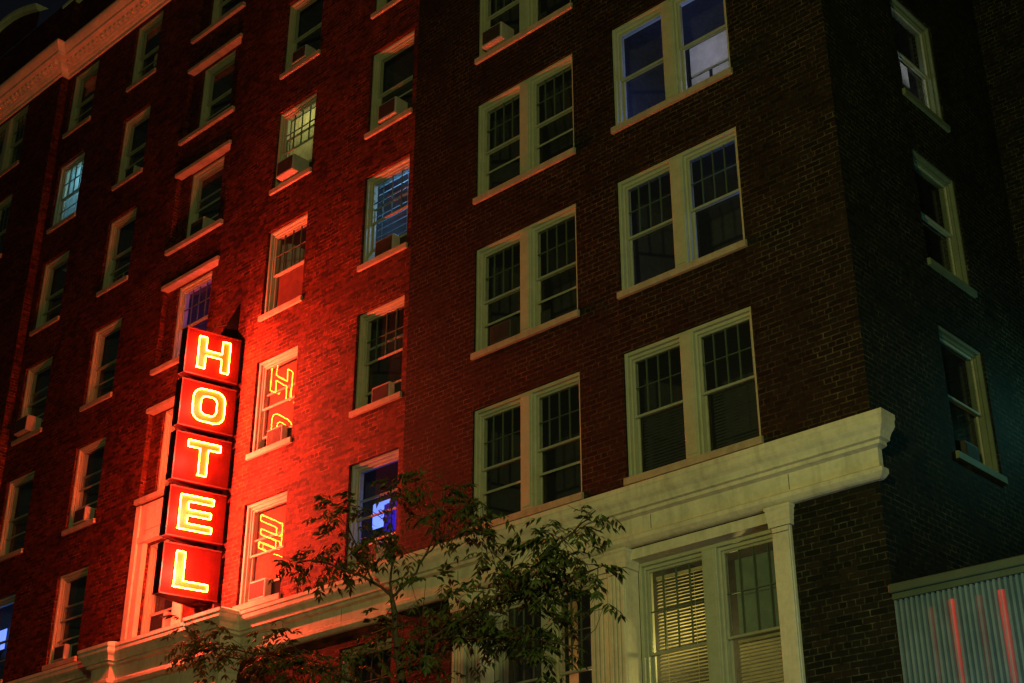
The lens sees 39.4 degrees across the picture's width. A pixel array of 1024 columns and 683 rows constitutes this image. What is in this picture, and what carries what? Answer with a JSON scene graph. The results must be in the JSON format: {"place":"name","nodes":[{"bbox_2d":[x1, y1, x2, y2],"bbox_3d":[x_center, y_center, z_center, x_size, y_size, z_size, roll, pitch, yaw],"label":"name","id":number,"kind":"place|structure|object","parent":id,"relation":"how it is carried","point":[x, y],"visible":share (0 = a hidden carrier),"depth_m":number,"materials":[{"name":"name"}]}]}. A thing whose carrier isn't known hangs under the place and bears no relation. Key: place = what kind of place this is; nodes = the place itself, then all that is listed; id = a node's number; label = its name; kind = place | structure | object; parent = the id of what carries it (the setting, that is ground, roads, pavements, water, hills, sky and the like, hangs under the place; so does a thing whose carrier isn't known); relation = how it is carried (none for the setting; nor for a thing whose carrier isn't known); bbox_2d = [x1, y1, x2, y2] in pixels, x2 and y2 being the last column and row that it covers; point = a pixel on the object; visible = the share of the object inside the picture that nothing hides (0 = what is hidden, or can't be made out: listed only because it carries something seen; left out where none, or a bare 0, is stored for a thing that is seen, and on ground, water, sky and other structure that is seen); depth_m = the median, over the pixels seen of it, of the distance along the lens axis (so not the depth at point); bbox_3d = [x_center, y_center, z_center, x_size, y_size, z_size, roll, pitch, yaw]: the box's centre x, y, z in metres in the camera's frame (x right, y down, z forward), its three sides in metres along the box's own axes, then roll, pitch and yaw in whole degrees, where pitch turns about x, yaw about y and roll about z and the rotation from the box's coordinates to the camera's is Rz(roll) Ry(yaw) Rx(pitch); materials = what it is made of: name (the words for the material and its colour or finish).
{"place":"outdoors","nodes":[
{"label":"outdoors","id":0,"kind":"place"},
{"bbox_2d":[0,0,68,57],"label":"sky","id":1,"kind":"structure","parent":0,"point":[6,6],"materials":[{"name":"black"}]},
{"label":"pavement","id":2,"kind":"structure","parent":0,"visible":0},
{"bbox_2d":[157,465,629,682],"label":"street tree","id":3,"kind":"object","parent":2,"relation":"on","point":[481,629],"visible":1,"depth_m":15.46,"materials":[{"name":"green plant"}]},
{"bbox_2d":[888,555,1023,682],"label":"corrugated wall","id":4,"kind":"structure","parent":2,"relation":"on","point":[964,625],"depth_m":15.54,"materials":[{"name":"grey metal"}]},
{"label":"ground","id":5,"kind":"structure","parent":0,"visible":0},
{"bbox_2d":[0,0,1023,682],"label":"hotel building","id":6,"kind":"structure","parent":5,"relation":"on","point":[806,216],"depth_m":23.18,"materials":[{"name":"brown brick"}]},
{"bbox_2d":[0,628,9,678],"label":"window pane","id":7,"kind":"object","parent":6,"relation":"in","point":[4,634],"visible":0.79,"depth_m":32.03,"materials":[{"name":"blue glass"}]},
{"bbox_2d":[0,194,12,257],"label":"window","id":8,"kind":"structure","parent":6,"relation":"in","point":[6,203],"depth_m":38.65,"materials":[{"name":"glass"}]},
{"bbox_2d":[0,594,15,682],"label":"window","id":9,"kind":"structure","parent":6,"relation":"in","point":[6,604],"depth_m":32.62,"materials":[{"name":"blue glass"}]},
{"bbox_2d":[0,105,28,231],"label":"window","id":10,"kind":"structure","parent":6,"relation":"in","point":[11,142],"depth_m":39.96,"materials":[{"name":"glass"}]},
{"bbox_2d":[0,470,34,561],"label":"window","id":11,"kind":"structure","parent":6,"relation":"in","point":[23,482],"depth_m":33.25,"materials":[{"name":"beige paint"}]},
{"bbox_2d":[14,414,42,436],"bbox_3d":[-11.244,2.005,33.626,0.786,0.394,0.572,-23,-34,38],"label":"air conditioner","id":12,"kind":"object","parent":6,"relation":"attached to","point":[26,424],"visible":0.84,"depth_m":33.48,"materials":[{"name":"white plastic"}]},
{"bbox_2d":[11,356,52,483],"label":"window","id":13,"kind":"structure","parent":6,"relation":"in","point":[39,403],"depth_m":34.49,"materials":[{"name":"beige paint"}]},
{"bbox_2d":[29,250,69,373],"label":"window","id":14,"kind":"structure","parent":6,"relation":"in","point":[55,299],"depth_m":35.73,"materials":[{"name":"beige paint"}]},
{"bbox_2d":[41,567,87,670],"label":"window","id":15,"kind":"structure","parent":6,"relation":"in","point":[78,578],"depth_m":30.11,"materials":[{"name":"glass"}]},
{"bbox_2d":[53,644,77,661],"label":"air conditioner","id":16,"kind":"object","parent":6,"relation":"attached to","point":[63,651],"visible":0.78,"depth_m":29.25,"materials":[{"name":"white plastic"}]},
{"bbox_2d":[46,152,84,271],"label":"window","id":17,"kind":"structure","parent":6,"relation":"in","point":[58,220],"depth_m":36.76,"materials":[{"name":"beige paint"}]},
{"bbox_2d":[63,166,82,218],"bbox_3d":[-11.140,-3.874,36.634,1.000,1.480,0.045,-23,-34,38],"label":"curtain","id":18,"kind":"object","parent":6,"relation":"hanging from","point":[72,200],"visible":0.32,"depth_m":36.72,"materials":[{"name":"fabric"}]},
{"bbox_2d":[62,60,98,171],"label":"window","id":19,"kind":"structure","parent":6,"relation":"in","point":[89,76],"depth_m":38.27,"materials":[{"name":"beige paint"}]},
{"bbox_2d":[61,437,105,535],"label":"window","id":20,"kind":"structure","parent":6,"relation":"in","point":[93,476],"depth_m":31.36,"materials":[{"name":"beige paint"}]},
{"bbox_2d":[73,506,95,525],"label":"air conditioner","id":21,"kind":"object","parent":6,"relation":"attached to","point":[84,514],"visible":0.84,"depth_m":30.41,"materials":[{"name":"white plastic"}]},
{"bbox_2d":[79,318,121,452],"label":"window","id":22,"kind":"structure","parent":6,"relation":"in","point":[107,370],"depth_m":32.65,"materials":[{"name":"beige paint"}]},
{"bbox_2d":[96,207,136,337],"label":"window","id":23,"kind":"structure","parent":6,"relation":"in","point":[126,237],"depth_m":33.87,"materials":[{"name":"beige paint"}]},
{"bbox_2d":[111,105,150,231],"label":"window","id":24,"kind":"structure","parent":6,"relation":"in","point":[137,154],"depth_m":35.10,"materials":[{"name":"glass"}]},
{"bbox_2d":[125,165,140,177],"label":"air conditioner","id":25,"kind":"object","parent":6,"relation":"attached to","point":[132,169],"visible":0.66,"depth_m":34.25,"materials":[{"name":"white plastic"}]},
{"bbox_2d":[126,10,163,132],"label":"window","id":26,"kind":"structure","parent":6,"relation":"in","point":[149,28],"depth_m":36.40,"materials":[{"name":"beige paint"}]},
{"bbox_2d":[119,540,177,641],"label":"window","id":27,"kind":"structure","parent":6,"relation":"in","point":[153,604],"depth_m":28.06,"materials":[{"name":"beige paint"}]},
{"bbox_2d":[134,396,177,505],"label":"window","id":28,"kind":"structure","parent":6,"relation":"in","point":[167,404],"depth_m":29.31,"materials":[{"name":"beige paint"}]},
{"bbox_2d":[149,611,170,631],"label":"air conditioner","id":29,"kind":"object","parent":6,"relation":"attached to","point":[156,624],"visible":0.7,"depth_m":27.20,"materials":[{"name":"white plastic"}]},
{"bbox_2d":[150,255,219,375],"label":"window","id":30,"kind":"structure","parent":6,"relation":"in","point":[193,308],"depth_m":30.62,"materials":[{"name":"beige paint"}]},
{"bbox_2d":[152,290,241,613],"bbox_3d":[-5.873,1.779,26.980,0.663,6.715,1.197,-23,-34,38],"label":"hotel sign","id":31,"kind":"object","parent":6,"relation":"attached to","point":[188,565],"visible":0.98,"depth_m":26.49,"materials":[{"name":"red metal"}]},
{"bbox_2d":[164,139,231,298],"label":"window","id":32,"kind":"structure","parent":6,"relation":"in","point":[205,197],"depth_m":31.88,"materials":[{"name":"glass"}]},
{"bbox_2d":[190,216,214,235],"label":"air conditioner","id":33,"kind":"object","parent":6,"relation":"attached to","point":[200,223],"visible":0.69,"depth_m":30.97,"materials":[{"name":"white plastic"}]},
{"bbox_2d":[178,33,242,187],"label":"window","id":34,"kind":"structure","parent":6,"relation":"in","point":[216,98],"depth_m":33.10,"materials":[{"name":"beige paint"}]},
{"bbox_2d":[190,0,245,86],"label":"window","id":35,"kind":"structure","parent":6,"relation":"in","point":[223,10],"depth_m":34.10,"materials":[{"name":"beige paint"}]},
{"bbox_2d":[232,491,286,610],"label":"window","id":36,"kind":"structure","parent":6,"relation":"in","point":[254,511],"depth_m":25.87,"materials":[{"name":"beige paint"}]},
{"bbox_2d":[248,578,280,601],"bbox_3d":[-4.301,4.402,25.314,0.780,0.358,0.352,-23,-34,38],"label":"air conditioner","id":37,"kind":"object","parent":6,"relation":"attached to","point":[260,588],"visible":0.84,"depth_m":25.23,"materials":[{"name":"white plastic"}]},
{"bbox_2d":[255,505,285,580],"bbox_3d":[-4.262,3.638,25.735,0.980,1.340,0.030,-23,-34,38],"label":"window blind","id":38,"kind":"object","parent":6,"relation":"attached to","point":[272,521],"depth_m":25.81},
{"bbox_2d":[245,346,297,508],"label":"window","id":39,"kind":"structure","parent":6,"relation":"in","point":[264,391],"depth_m":27.13,"materials":[{"name":"beige paint"}]},
{"bbox_2d":[266,425,291,445],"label":"air conditioner","id":40,"kind":"object","parent":6,"relation":"attached to","point":[278,433],"visible":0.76,"depth_m":26.46,"materials":[{"name":"white plastic"}]},
{"bbox_2d":[267,360,296,430],"bbox_3d":[-4.262,1.036,27.014,0.980,1.340,0.030,-23,-34,38],"label":"window blind","id":41,"kind":"object","parent":6,"relation":"attached to","point":[282,413],"depth_m":27.09,"materials":[{"name":"fabric"}]},
{"bbox_2d":[258,213,307,368],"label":"window","id":42,"kind":"structure","parent":6,"relation":"in","point":[291,256],"depth_m":28.46,"materials":[{"name":"beige paint"}]},
{"bbox_2d":[277,264,303,306],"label":"window blind","id":43,"kind":"object","parent":6,"relation":"attached to","point":[290,284],"depth_m":28.12,"materials":[{"name":"fabric"}]},
{"bbox_2d":[269,93,316,249],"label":"window","id":44,"kind":"structure","parent":6,"relation":"in","point":[286,118],"depth_m":29.68,"materials":[{"name":"beige paint"}]},
{"bbox_2d":[276,154,310,181],"bbox_3d":[-4.390,-3.455,29.072,0.780,0.376,0.612,-23,-34,38],"label":"air conditioner","id":45,"kind":"object","parent":6,"relation":"attached to","point":[290,166],"visible":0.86,"depth_m":28.85,"materials":[{"name":"white plastic"}]},
{"bbox_2d":[279,0,321,122],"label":"window","id":46,"kind":"structure","parent":6,"relation":"in","point":[309,33],"depth_m":31.20,"materials":[{"name":"beige paint"}]},
{"bbox_2d":[289,107,315,160],"bbox_3d":[-4.271,-4.209,29.583,0.980,1.260,0.036,-23,-34,38],"label":"window blind","id":47,"kind":"object","parent":6,"relation":"attached to","point":[304,150],"depth_m":29.64,"materials":[{"name":"beige fabric"}]},
{"bbox_2d":[292,44,319,65],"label":"air conditioner","id":48,"kind":"object","parent":6,"relation":"attached to","point":[303,52],"visible":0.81,"depth_m":30.21,"materials":[{"name":"white plastic"}]},
{"bbox_2d":[300,0,322,27],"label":"window","id":49,"kind":"structure","parent":6,"relation":"in","point":[313,13],"depth_m":32.03,"materials":[{"name":"black glass"}]},
{"bbox_2d":[341,638,391,682],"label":"window","id":50,"kind":"structure","parent":6,"relation":"in","point":[371,678],"depth_m":23.72,"materials":[{"name":"beige paint"}]},
{"bbox_2d":[340,449,398,579],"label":"window","id":51,"kind":"structure","parent":6,"relation":"in","point":[364,473],"depth_m":24.35,"materials":[{"name":"beige paint"}]},
{"bbox_2d":[358,541,394,566],"bbox_3d":[-2.177,3.511,23.503,0.780,0.358,0.372,-23,-34,38],"label":"air conditioner","id":52,"kind":"object","parent":6,"relation":"attached to","point":[377,555],"visible":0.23,"depth_m":23.36,"materials":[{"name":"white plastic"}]},
{"bbox_2d":[349,295,404,477],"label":"window","id":53,"kind":"structure","parent":6,"relation":"in","point":[380,349],"depth_m":25.53,"materials":[{"name":"beige paint"}]},
{"bbox_2d":[369,497,395,542],"bbox_3d":[-2.189,3.524,24.131,0.600,1.770,0.300,-23,-34,38],"label":"television","id":54,"kind":"object","parent":6,"relation":"in","point":[378,522],"visible":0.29,"depth_m":24.39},
{"bbox_2d":[357,156,409,333],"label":"window","id":55,"kind":"structure","parent":6,"relation":"in","point":[374,209],"depth_m":26.70,"materials":[{"name":"blue glass"}]},
{"bbox_2d":[371,381,400,402],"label":"air conditioner","id":56,"kind":"object","parent":6,"relation":"attached to","point":[386,389],"visible":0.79,"depth_m":24.65,"materials":[{"name":"white plastic"}]},
{"bbox_2d":[364,30,414,201],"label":"window","id":57,"kind":"structure","parent":6,"relation":"in","point":[387,84],"depth_m":27.98,"materials":[{"name":"beige paint"}]},
{"bbox_2d":[383,501,396,534],"bbox_3d":[-1.958,2.892,23.651,0.470,0.520,0.045,-23,-34,38],"label":"curtain","id":58,"kind":"object","parent":6,"relation":"hanging from","point":[386,506],"visible":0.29,"depth_m":23.68,"materials":[{"name":"blue fabric"}]},
{"bbox_2d":[375,233,406,256],"bbox_3d":[-2.177,-1.694,26.062,0.780,0.358,0.372,-23,-34,38],"label":"air conditioner","id":59,"kind":"object","parent":6,"relation":"attached to","point":[387,243],"visible":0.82,"depth_m":25.93,"materials":[{"name":"white plastic"}]},
{"bbox_2d":[370,0,413,82],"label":"window","id":60,"kind":"structure","parent":6,"relation":"in","point":[401,64],"depth_m":28.93,"materials":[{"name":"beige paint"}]},
{"bbox_2d":[377,169,408,238],"bbox_3d":[-2.151,-2.506,26.492,0.980,1.324,0.046,-23,-34,38],"label":"venetian blind","id":61,"kind":"object","parent":6,"relation":"attached to","point":[395,178],"visible":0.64,"depth_m":26.58,"materials":[{"name":"plastic"}]},
{"bbox_2d":[378,96,411,123],"bbox_3d":[-2.225,-4.327,27.299,0.780,0.376,0.512,-23,-34,38],"label":"air conditioner","id":62,"kind":"object","parent":6,"relation":"attached to","point":[392,108],"visible":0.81,"depth_m":27.09,"materials":[{"name":"white plastic"}]},
{"bbox_2d":[482,10,546,51],"bbox_3d":[0.092,-5.426,25.023,1.269,0.340,0.532,-23,-34,38],"label":"air conditioner","id":63,"kind":"object","parent":6,"relation":"attached to","point":[497,34],"visible":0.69,"depth_m":25.05,"materials":[{"name":"white plastic"}]},
{"bbox_2d":[490,308,550,344],"bbox_3d":[0.183,-0.202,22.482,1.171,0.322,0.372,-23,-34,38],"label":"air conditioner","id":64,"kind":"object","parent":6,"relation":"attached to","point":[504,330],"visible":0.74,"depth_m":22.52,"materials":[{"name":"metal"}]},
{"bbox_2d":[474,0,572,153],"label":"window","id":65,"kind":"structure","parent":6,"relation":"in","point":[523,14],"depth_m":25.59,"materials":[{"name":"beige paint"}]},
{"bbox_2d":[473,54,575,290],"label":"window","id":66,"kind":"structure","parent":6,"relation":"in","point":[504,161],"depth_m":24.24,"materials":[{"name":"beige paint"}]},
{"bbox_2d":[470,203,579,441],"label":"window","id":67,"kind":"structure","parent":6,"relation":"in","point":[507,294],"depth_m":23.00,"materials":[{"name":"beige paint"}]},
{"bbox_2d":[471,372,589,601],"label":"window","id":68,"kind":"structure","parent":6,"relation":"in","point":[529,474],"depth_m":22.00,"materials":[{"name":"beige paint"}]},
{"bbox_2d":[568,601,578,682],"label":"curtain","id":69,"kind":"object","parent":6,"relation":"hanging from","point":[573,678],"visible":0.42,"depth_m":19.93,"materials":[{"name":"beige fabric"}]},
{"bbox_2d":[494,564,707,682],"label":"window","id":70,"kind":"structure","parent":6,"relation":"in","point":[512,673],"depth_m":20.28,"materials":[{"name":"beige paint"}]},
{"bbox_2d":[643,405,685,470],"bbox_3d":[2.115,1.360,19.740,0.720,0.902,0.046,-23,-34,38],"label":"venetian blind","id":71,"kind":"object","parent":6,"relation":"attached to","point":[675,424],"visible":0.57,"depth_m":19.76,"materials":[{"name":"plastic"}]},
{"bbox_2d":[611,0,740,225],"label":"window","id":72,"kind":"structure","parent":6,"relation":"in","point":[652,67],"depth_m":22.69,"materials":[{"name":"beige paint"}]},
{"bbox_2d":[656,566,708,682],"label":"venetian blind","id":73,"kind":"object","parent":6,"relation":"attached to","point":[681,573],"visible":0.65,"depth_m":18.73,"materials":[{"name":"white plastic"}]},
{"bbox_2d":[617,126,753,387],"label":"window","id":74,"kind":"structure","parent":6,"relation":"in","point":[655,249],"depth_m":21.25,"materials":[{"name":"beige paint"}]},
{"bbox_2d":[623,306,772,566],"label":"window","id":75,"kind":"structure","parent":6,"relation":"in","point":[649,392],"depth_m":19.85,"materials":[{"name":"beige paint"}]},
{"bbox_2d":[691,71,709,85],"bbox_3d":[2.858,-3.888,21.567,0.330,0.310,0.030,-23,-34,38],"label":"window screen","id":76,"kind":"object","parent":6,"relation":"attached to","point":[701,77],"depth_m":21.60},
{"bbox_2d":[689,30,727,77],"bbox_3d":[3.000,-4.360,21.649,0.720,0.530,0.030,-23,-34,38],"label":"window blind","id":77,"kind":"object","parent":6,"relation":"attached to","point":[709,53],"depth_m":21.64,"materials":[{"name":"white fabric"}]},
{"bbox_2d":[638,529,783,682],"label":"window","id":78,"kind":"structure","parent":6,"relation":"in","point":[720,600],"depth_m":18.53,"materials":[{"name":"beige paint"}]},
{"bbox_2d":[712,60,728,74],"bbox_3d":[3.142,-4.006,21.326,0.330,0.310,0.030,-23,-34,38],"label":"window screen","id":79,"kind":"object","parent":6,"relation":"attached to","point":[721,67],"depth_m":21.36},
{"bbox_2d":[712,380,758,447],"bbox_3d":[2.987,0.997,19.001,0.720,0.902,0.046,-23,-34,38],"label":"venetian blind","id":80,"kind":"object","parent":6,"relation":"attached to","point":[730,403],"visible":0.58,"depth_m":19.03,"materials":[{"name":"black plastic"}]},
{"bbox_2d":[735,550,779,643],"bbox_3d":[3.183,3.216,18.076,0.780,1.100,0.030,-23,-34,38],"label":"window blind","id":81,"kind":"object","parent":6,"relation":"attached to","point":[764,595],"depth_m":18.14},
{"bbox_2d":[738,632,783,682],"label":"venetian blind","id":82,"kind":"object","parent":6,"relation":"attached to","point":[761,637],"visible":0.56,"depth_m":17.75,"materials":[{"name":"white plastic"}]},
{"bbox_2d":[900,62,909,89],"bbox_3d":[6.098,-4.134,22.233,0.030,0.400,0.220,-23,-34,38],"label":"paper screen","id":83,"kind":"object","parent":6,"relation":"attached to","point":[905,78],"visible":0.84,"depth_m":22.21,"materials":[{"name":"white paper"}]},
{"bbox_2d":[890,0,950,191],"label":"window","id":84,"kind":"structure","parent":6,"relation":"in","point":[932,106],"depth_m":22.69,"materials":[{"name":"paint"}]},
{"bbox_2d":[912,149,977,357],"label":"window","id":85,"kind":"structure","parent":6,"relation":"in","point":[933,232],"depth_m":21.46,"materials":[{"name":"paint"}]},
{"bbox_2d":[955,440,979,461],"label":"air conditioner","id":86,"kind":"object","parent":6,"relation":"attached to","point":[967,448],"visible":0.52,"depth_m":19.34,"materials":[{"name":"grey metal"}]},
{"bbox_2d":[938,325,1007,484],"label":"window","id":87,"kind":"structure","parent":6,"relation":"in","point":[960,411],"depth_m":20.21,"materials":[{"name":"paint"}]}
]}

